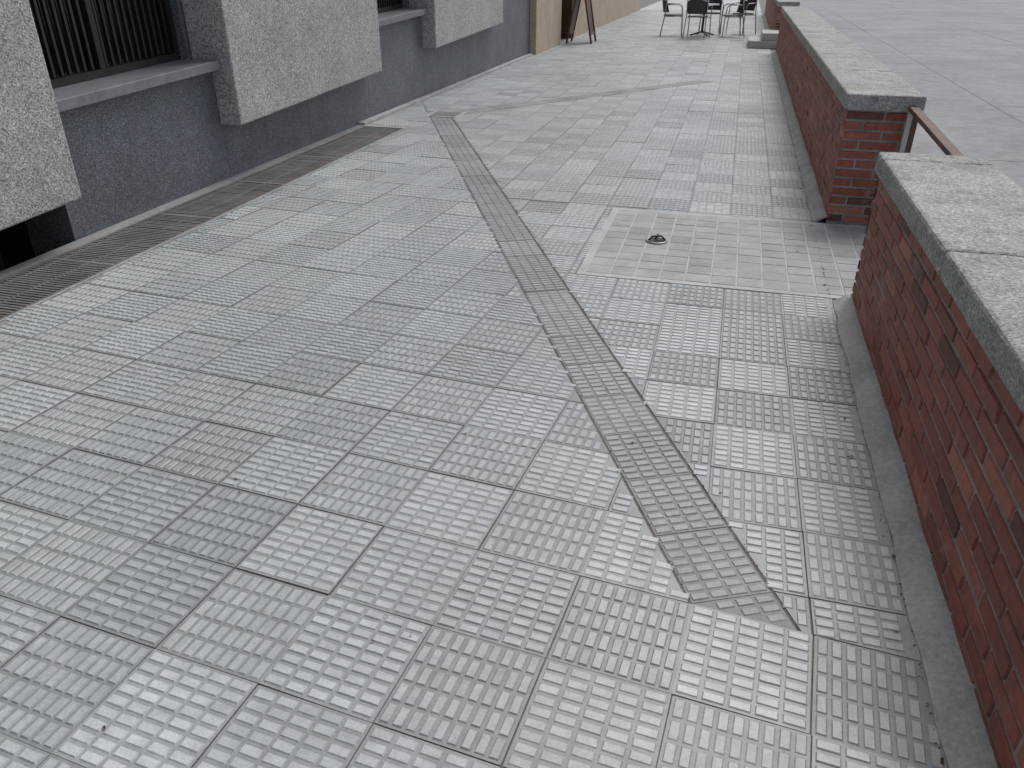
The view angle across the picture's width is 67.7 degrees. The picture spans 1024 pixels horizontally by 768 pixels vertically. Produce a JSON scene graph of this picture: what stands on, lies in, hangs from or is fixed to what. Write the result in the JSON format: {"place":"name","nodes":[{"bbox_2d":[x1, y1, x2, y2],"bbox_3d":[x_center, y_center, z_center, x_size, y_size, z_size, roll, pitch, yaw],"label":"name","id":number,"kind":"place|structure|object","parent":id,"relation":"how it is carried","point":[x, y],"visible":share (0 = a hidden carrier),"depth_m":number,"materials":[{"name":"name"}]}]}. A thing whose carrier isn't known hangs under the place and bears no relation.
{"place":"outdoors","nodes":[
{"label":"outdoors","id":0,"kind":"place"},
{"bbox_2d":[0,254,4,270],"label":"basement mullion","id":1,"kind":"object","parent":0,"point":[2,267],"depth_m":4.88},
{"bbox_2d":[25,72,230,256],"bbox_3d":[-2.904,-1.505,5.783,0.550,1.464,1.787,7,30,13],"label":"granite base","id":2,"kind":"object","parent":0,"point":[137,153],"visible":0.31,"depth_m":5.45,"materials":[{"name":"grey stone"}]},
{"bbox_2d":[53,59,220,112],"bbox_3d":[-2.740,-2.119,5.371,0.400,0.134,1.786,7,30,13],"label":"window sill","id":3,"kind":"structure","parent":2,"relation":"on","point":[76,95],"depth_m":5.27,"materials":[{"name":"grey stone"}]},
{"bbox_2d":[50,52,180,88],"bbox_3d":[-2.894,-2.194,5.378,0.059,0.114,1.710,7,30,13],"label":"window frame bottom","id":4,"kind":"object","parent":3,"relation":"on","point":[73,78],"depth_m":5.44,"materials":[{"name":"black metal"}]},
{"bbox_2d":[78,0,105,68],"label":"window frame post","id":5,"kind":"object","parent":4,"relation":"on","point":[92,33],"depth_m":5.24,"materials":[{"name":"black metal"}]},
{"bbox_2d":[161,0,178,52],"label":"window frame post","id":6,"kind":"object","parent":4,"relation":"on","point":[170,26],"depth_m":5.95,"materials":[{"name":"black metal"}]},
{"bbox_2d":[222,100,311,176],"bbox_3d":[-2.480,-2.304,7.116,0.550,1.451,1.427,7,30,13],"label":"granite base","id":7,"kind":"object","parent":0,"point":[263,140],"visible":0.14,"depth_m":6.98,"materials":[{"name":"grey stone"}]},
{"bbox_2d":[307,77,370,143],"bbox_3d":[-2.104,-3.014,8.300,0.550,1.451,1.427,7,30,13],"label":"granite base","id":8,"kind":"object","parent":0,"point":[338,110],"visible":0.14,"depth_m":8.19,"materials":[{"name":"grey stone"}]},
{"bbox_2d":[0,0,891,767],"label":"terrace base","id":9,"kind":"object","parent":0,"point":[762,4],"visible":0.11,"depth_m":2.60,"materials":[{"name":"concrete"}]},
{"bbox_2d":[0,125,406,322],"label":"metal grating","id":10,"kind":"object","parent":9,"relation":"on","point":[32,282],"visible":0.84,"depth_m":5.33,"materials":[{"name":"metal"}]},
{"bbox_2d":[530,0,561,54],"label":"pier","id":11,"kind":"structure","parent":9,"relation":"on","point":[545,25],"depth_m":15.77,"materials":[{"name":"beige stone"}]},
{"bbox_2d":[573,0,640,37],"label":"pier","id":12,"kind":"structure","parent":9,"relation":"on","point":[606,12],"depth_m":22.70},
{"bbox_2d":[430,80,795,629],"bbox_3d":[0.310,-2.211,7.360,3.396,0.032,11.558,6,29,10],"label":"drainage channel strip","id":13,"kind":"object","parent":9,"relation":"on","point":[712,564],"visible":0.99,"depth_m":2.99,"materials":[{"name":"tile"}]},
{"bbox_2d":[640,0,760,11],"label":"terrace far paving","id":14,"kind":"structure","parent":9,"relation":"on","point":[659,5],"depth_m":32.94,"materials":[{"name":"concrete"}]},
{"bbox_2d":[576,207,866,298],"bbox_3d":[1.502,-0.864,4.889,1.935,0.009,1.450,7,30,13],"label":"paver patch","id":15,"kind":"object","parent":9,"relation":"on","point":[786,257],"visible":0.81,"depth_m":4.81,"materials":[{"name":"grey tile"}]},
{"bbox_2d":[646,233,666,244],"bbox_3d":[0.950,-0.959,5.009,0.138,0.052,0.138,7,30,13],"label":"drain cap","id":16,"kind":"object","parent":15,"relation":"on","point":[657,239],"visible":1,"depth_m":5.00,"materials":[{"name":"metal"}]},
{"bbox_2d":[765,0,780,29],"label":"bricks","id":17,"kind":"object","parent":9,"relation":"on","point":[771,11],"visible":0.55,"depth_m":19.88,"materials":[{"name":"red brick"}]},
{"bbox_2d":[766,2,780,28],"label":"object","id":18,"kind":"object","parent":9,"relation":"on","point":[773,16],"visible":0.09,"depth_m":18.67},
{"bbox_3d":[7.773,-11.292,22.186,0.440,0.091,11.930,7,30,13],"label":"coping joint","id":19,"kind":"object","parent":18,"relation":"on","visible":0},
{"bbox_2d":[776,0,799,6],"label":"coping slab","id":20,"kind":"structure","parent":19,"relation":"on","point":[779,3],"depth_m":17.16,"materials":[{"name":"stone"}]},
{"bbox_2d":[776,17,907,225],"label":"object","id":21,"kind":"object","parent":9,"relation":"on","point":[866,150],"visible":0.14,"depth_m":5.25,"materials":[{"name":"red brick"}]},
{"bbox_2d":[776,13,907,223],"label":"bricks","id":22,"kind":"object","parent":9,"relation":"on","point":[820,154],"visible":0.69,"depth_m":5.49,"materials":[{"name":"red brick"}]},
{"bbox_2d":[851,178,1023,767],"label":"bricks","id":23,"kind":"object","parent":9,"relation":"on","point":[906,354],"visible":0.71,"depth_m":2.16,"materials":[{"name":"red brick"}]},
{"bbox_2d":[855,186,1023,767],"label":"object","id":24,"kind":"object","parent":9,"relation":"on","point":[1021,741],"visible":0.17,"depth_m":2.13,"materials":[{"name":"grey concrete"}]},
{"bbox_2d":[0,10,947,767],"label":"paved terrace","id":25,"kind":"structure","parent":0,"point":[252,334],"depth_m":2.70,"materials":[{"name":"tile"}]},
{"bbox_2d":[368,16,424,116],"bbox_3d":[-1.683,-3.808,9.625,0.550,1.464,1.767,7,30,13],"label":"granite base","id":26,"kind":"object","parent":25,"relation":"on","point":[398,80],"visible":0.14,"depth_m":9.49,"materials":[{"name":"grey stone"}]},
{"bbox_2d":[378,8,427,26],"bbox_3d":[-1.514,-4.432,9.230,0.400,0.132,1.746,7,30,13],"label":"window sill","id":27,"kind":"structure","parent":26,"relation":"on","point":[392,16],"depth_m":9.28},
{"bbox_2d":[377,3,402,12],"bbox_3d":[-1.668,-4.507,9.237,0.059,0.112,1.670,7,30,13],"label":"window frame bottom","id":28,"kind":"object","parent":27,"relation":"on","point":[389,8],"depth_m":9.57,"materials":[{"name":"black metal"}]},
{"bbox_2d":[423,39,463,94],"bbox_3d":[-1.233,-4.657,11.041,0.550,1.459,1.647,7,30,13],"label":"granite base","id":29,"kind":"object","parent":25,"relation":"on","point":[443,66],"visible":0.14,"depth_m":10.94,"materials":[{"name":"grey stone"}]},
{"bbox_2d":[358,53,532,124],"bbox_3d":[-0.666,-4.766,11.964,0.089,0.045,7.890,7,30,13],"label":"facade kerb strip","id":30,"kind":"object","parent":25,"relation":"on","point":[377,117],"visible":0.96,"depth_m":10.56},
{"bbox_2d":[426,111,465,117],"bbox_3d":[-0.800,-3.270,9.256,0.400,0.013,0.370,7,30,13],"label":"inspection cover","id":31,"kind":"object","parent":25,"relation":"on","point":[446,114],"visible":1,"depth_m":9.21,"materials":[{"name":"metal"}]},
{"bbox_2d":[3,70,942,761],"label":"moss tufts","id":32,"kind":"object","parent":25,"relation":"on","point":[691,470],"visible":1,"depth_m":3.53,"materials":[{"name":"green plant"}]},
{"bbox_2d":[462,27,492,78],"bbox_3d":[-0.806,-5.464,12.387,0.550,1.457,1.597,7,30,13],"label":"granite base","id":33,"kind":"object","parent":25,"relation":"on","point":[477,52],"visible":0.18,"depth_m":12.32,"materials":[{"name":"grey stone"}]},
{"bbox_2d":[492,0,529,67],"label":"granite base","id":34,"kind":"object","parent":25,"relation":"on","point":[511,36],"visible":0.33,"depth_m":14.03,"materials":[{"name":"grey stone"}]},
{"bbox_2d":[102,89,944,763],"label":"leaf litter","id":35,"kind":"object","parent":25,"relation":"on","point":[718,493],"visible":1,"depth_m":2.63,"materials":[{"name":"brown plant"}]},
{"bbox_2d":[566,0,596,43],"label":"folding board","id":36,"kind":"object","parent":25,"relation":"on","point":[589,15],"visible":1,"depth_m":17.56,"materials":[{"name":"brown wood"}]},
{"bbox_2d":[659,0,682,36],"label":"patio chair","id":37,"kind":"object","parent":25,"relation":"on","point":[665,6],"visible":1,"depth_m":19.08,"materials":[{"name":"metal"}]},
{"bbox_2d":[682,0,712,38],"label":"patio chair","id":38,"kind":"object","parent":25,"relation":"on","point":[697,6],"visible":1,"depth_m":18.41,"materials":[{"name":"black metal"}]},
{"bbox_2d":[690,3,719,35],"bbox_3d":[4.844,-9.218,19.329,0.720,0.727,0.720,7,30,13],"label":"patio table","id":39,"kind":"object","parent":25,"relation":"on","point":[703,19],"visible":0.65,"depth_m":19.37,"materials":[{"name":"metal"}]},
{"bbox_2d":[698,0,723,33],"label":"patio chair","id":40,"kind":"object","parent":25,"relation":"on","point":[720,2],"visible":0.49,"depth_m":19.98,"materials":[{"name":"metal"}]},
{"bbox_2d":[718,0,747,37],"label":"patio chair","id":41,"kind":"object","parent":25,"relation":"on","point":[742,4],"visible":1,"depth_m":18.87,"materials":[{"name":"metal"}]},
{"bbox_2d":[725,0,757,34],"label":"patio chair","id":42,"kind":"object","parent":25,"relation":"on","point":[751,5],"visible":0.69,"depth_m":19.71,"materials":[{"name":"metal"}]},
{"bbox_2d":[747,29,778,48],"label":"stone steps","id":43,"kind":"structure","parent":25,"relation":"on","point":[767,39],"depth_m":16.48,"materials":[{"name":"stone"}]},
{"bbox_2d":[762,13,769,29],"bbox_3d":[7.536,-10.639,22.619,0.112,0.072,11.920,7,30,13],"label":"skirting","id":44,"kind":"object","parent":25,"relation":"on","point":[765,21],"visible":0.46,"depth_m":23.84,"materials":[{"name":"grey concrete"}]},
{"bbox_2d":[771,50,828,221],"bbox_3d":[3.784,-4.008,10.559,0.112,0.072,12.250,7,30,13],"label":"skirting","id":45,"kind":"object","parent":25,"relation":"on","point":[815,205],"visible":0.79,"depth_m":7.15,"materials":[{"name":"grey concrete"}]},
{"bbox_2d":[832,294,997,767],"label":"skirting","id":46,"kind":"object","parent":25,"relation":"on","point":[961,730],"visible":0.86,"depth_m":2.22,"materials":[{"name":"grey concrete"}]},
{"bbox_2d":[561,0,572,37],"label":"door frame","id":47,"kind":"object","parent":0,"point":[567,6],"visible":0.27,"depth_m":18.64,"materials":[{"name":"brown wood"}]},
{"bbox_2d":[798,0,1023,188],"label":"road","id":48,"kind":"structure","parent":0,"point":[959,64],"depth_m":23.59,"materials":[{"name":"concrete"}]},
{"bbox_2d":[898,106,963,155],"bbox_3d":[2.380,-1.087,4.463,0.055,0.805,1.511,7,30,13],"label":"metal railing","id":49,"kind":"object","parent":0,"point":[916,115],"visible":0.42,"depth_m":4.61,"materials":[{"name":"brown metal"}]},
{"bbox_3d":[-1.522,-4.106,10.121,0.537,1.821,12.250,7,30,13],"label":"granite","id":50,"kind":"object","parent":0,"visible":0},
{"bbox_2d":[170,0,191,59],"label":"panel backing","id":51,"kind":"object","parent":50,"relation":"on","point":[180,28],"depth_m":5.99,"materials":[{"name":"stone"}]},
{"bbox_2d":[402,0,408,7],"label":"panel backing","id":52,"kind":"object","parent":50,"relation":"on","point":[405,3],"depth_m":9.91,"materials":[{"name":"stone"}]},
{"bbox_3d":[-2.437,-4.866,5.889,0.550,1.631,19.200,7,30,13],"label":"upper wall","id":53,"kind":"object","parent":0,"visible":0},
{"bbox_2d":[0,0,81,230],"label":"concrete panel","id":54,"kind":"object","parent":53,"relation":"attached to","point":[37,174],"visible":1,"depth_m":4.35,"materials":[{"name":"grey concrete"}]},
{"bbox_2d":[28,0,166,77],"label":"window glass","id":55,"kind":"object","parent":53,"relation":"attached to","point":[63,35],"depth_m":5.28,"materials":[{"name":"black glass"}]},
{"bbox_2d":[30,0,56,77],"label":"blind slat","id":56,"kind":"object","parent":55,"relation":"attached to","point":[43,38],"visible":1,"depth_m":4.89,"materials":[{"name":"black metal"}]},
{"bbox_2d":[39,0,64,75],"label":"blind slat","id":57,"kind":"object","parent":55,"relation":"attached to","point":[51,37],"visible":1,"depth_m":4.95,"materials":[{"name":"black metal"}]},
{"bbox_2d":[47,0,71,74],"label":"blind slat","id":58,"kind":"object","parent":55,"relation":"attached to","point":[59,36],"visible":1,"depth_m":5.01,"materials":[{"name":"black metal"}]},
{"bbox_2d":[56,0,79,72],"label":"blind slat","id":59,"kind":"object","parent":55,"relation":"attached to","point":[67,35],"visible":1,"depth_m":5.07,"materials":[{"name":"black metal"}]},
{"bbox_2d":[64,0,86,70],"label":"blind slat","id":60,"kind":"object","parent":55,"relation":"attached to","point":[75,34],"visible":1,"depth_m":5.13,"materials":[{"name":"black metal"}]},
{"bbox_2d":[72,0,94,69],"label":"blind slat","id":61,"kind":"object","parent":55,"relation":"attached to","point":[83,34],"visible":1,"depth_m":5.19,"materials":[{"name":"black metal"}]},
{"bbox_2d":[90,0,108,66],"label":"blind slat","id":62,"kind":"object","parent":55,"relation":"attached to","point":[99,32],"visible":0.6,"depth_m":5.31,"materials":[{"name":"black metal"}]},
{"bbox_2d":[95,0,115,64],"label":"blind slat","id":63,"kind":"object","parent":55,"relation":"attached to","point":[105,31],"visible":1,"depth_m":5.37,"materials":[{"name":"black metal"}]},
{"bbox_2d":[103,0,121,63],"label":"blind slat","id":64,"kind":"object","parent":55,"relation":"attached to","point":[112,31],"visible":1,"depth_m":5.43,"materials":[{"name":"black metal"}]},
{"bbox_2d":[110,0,128,61],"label":"blind slat","id":65,"kind":"object","parent":55,"relation":"attached to","point":[119,29],"visible":1,"depth_m":5.48,"materials":[{"name":"black metal"}]},
{"bbox_2d":[117,0,134,60],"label":"blind slat","id":66,"kind":"object","parent":55,"relation":"attached to","point":[125,29],"visible":1,"depth_m":5.54,"materials":[{"name":"black metal"}]},
{"bbox_2d":[124,0,140,59],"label":"blind slat","id":67,"kind":"object","parent":55,"relation":"attached to","point":[132,29],"visible":1,"depth_m":5.60,"materials":[{"name":"black metal"}]},
{"bbox_2d":[131,0,147,57],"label":"blind slat","id":68,"kind":"object","parent":55,"relation":"attached to","point":[139,28],"visible":1,"depth_m":5.66,"materials":[{"name":"black metal"}]},
{"bbox_2d":[137,0,153,56],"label":"blind slat","id":69,"kind":"object","parent":55,"relation":"attached to","point":[145,27],"visible":1,"depth_m":5.72,"materials":[{"name":"black metal"}]},
{"bbox_2d":[144,0,159,55],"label":"blind slat","id":70,"kind":"object","parent":55,"relation":"attached to","point":[151,26],"visible":1,"depth_m":5.78,"materials":[{"name":"black metal"}]},
{"bbox_2d":[150,0,164,53],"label":"blind slat","id":71,"kind":"object","parent":55,"relation":"attached to","point":[157,26],"visible":1,"depth_m":5.84,"materials":[{"name":"black metal"}]},
{"bbox_2d":[156,0,170,52],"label":"blind slat","id":72,"kind":"object","parent":55,"relation":"attached to","point":[163,26],"visible":1,"depth_m":5.90,"materials":[{"name":"black metal"}]},
{"bbox_2d":[181,0,381,124],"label":"concrete panel","id":73,"kind":"object","parent":53,"relation":"attached to","point":[273,56],"visible":0.79,"depth_m":6.66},
{"bbox_2d":[409,0,502,47],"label":"concrete panel","id":74,"kind":"object","parent":53,"relation":"attached to","point":[444,22],"visible":0.79,"depth_m":10.61,"materials":[{"name":"grey concrete"}]},
{"label":"ground","id":75,"kind":"structure","parent":0,"visible":0},
{"bbox_2d":[0,221,35,268],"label":"basement void back","id":76,"kind":"object","parent":75,"relation":"on","point":[16,247],"depth_m":5.02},
{"bbox_3d":[1.282,0.233,1.350,0.440,0.086,5.570,7,30,13],"label":"coping joint","id":77,"kind":"object","parent":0,"visible":0},
{"bbox_2d":[874,152,993,178],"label":"coping slab","id":78,"kind":"structure","parent":77,"relation":"on","point":[882,157],"depth_m":3.61,"materials":[{"name":"stone"}]},
{"bbox_2d":[880,160,1023,275],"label":"coping slab","id":79,"kind":"structure","parent":77,"relation":"on","point":[944,208],"depth_m":2.91,"materials":[{"name":"stone"}]},
{"bbox_2d":[940,251,1023,414],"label":"coping slab","id":80,"kind":"structure","parent":77,"relation":"on","point":[986,291],"depth_m":2.10,"materials":[{"name":"stone"}]},
{"bbox_3d":[4.021,-4.662,10.125,0.440,0.091,12.260,7,30,13],"label":"coping joint","id":81,"kind":"object","parent":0,"visible":0},
{"bbox_2d":[781,6,809,14],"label":"coping slab","id":82,"kind":"structure","parent":81,"relation":"on","point":[783,8],"depth_m":14.48,"materials":[{"name":"stone"}]},
{"bbox_2d":[783,10,814,18],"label":"coping slab","id":83,"kind":"structure","parent":81,"relation":"on","point":[786,12],"depth_m":13.41,"materials":[{"name":"stone"}]},
{"bbox_2d":[786,14,821,24],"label":"coping slab","id":84,"kind":"structure","parent":81,"relation":"on","point":[800,16],"depth_m":12.26,"materials":[{"name":"stone"}]},
{"bbox_2d":[790,19,829,30],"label":"coping slab","id":85,"kind":"structure","parent":81,"relation":"on","point":[794,23],"depth_m":11.06,"materials":[{"name":"stone"}]},
{"bbox_2d":[794,25,840,39],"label":"coping slab","id":86,"kind":"structure","parent":81,"relation":"on","point":[799,29],"depth_m":9.97,"materials":[{"name":"stone"}]},
{"bbox_2d":[800,32,852,50],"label":"coping slab","id":87,"kind":"structure","parent":81,"relation":"on","point":[805,37],"depth_m":8.87,"materials":[{"name":"stone"}]},
{"bbox_2d":[807,41,869,62],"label":"coping slab","id":88,"kind":"structure","parent":81,"relation":"on","point":[814,48],"depth_m":7.68,"materials":[{"name":"stone"}]},
{"bbox_2d":[815,53,892,82],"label":"coping slab","id":89,"kind":"structure","parent":81,"relation":"on","point":[826,63],"depth_m":6.52,"materials":[{"name":"stone"}]},
{"bbox_2d":[828,70,926,111],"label":"coping slab","id":90,"kind":"structure","parent":81,"relation":"on","point":[873,91],"depth_m":5.09,"materials":[{"name":"stone"}]}
]}

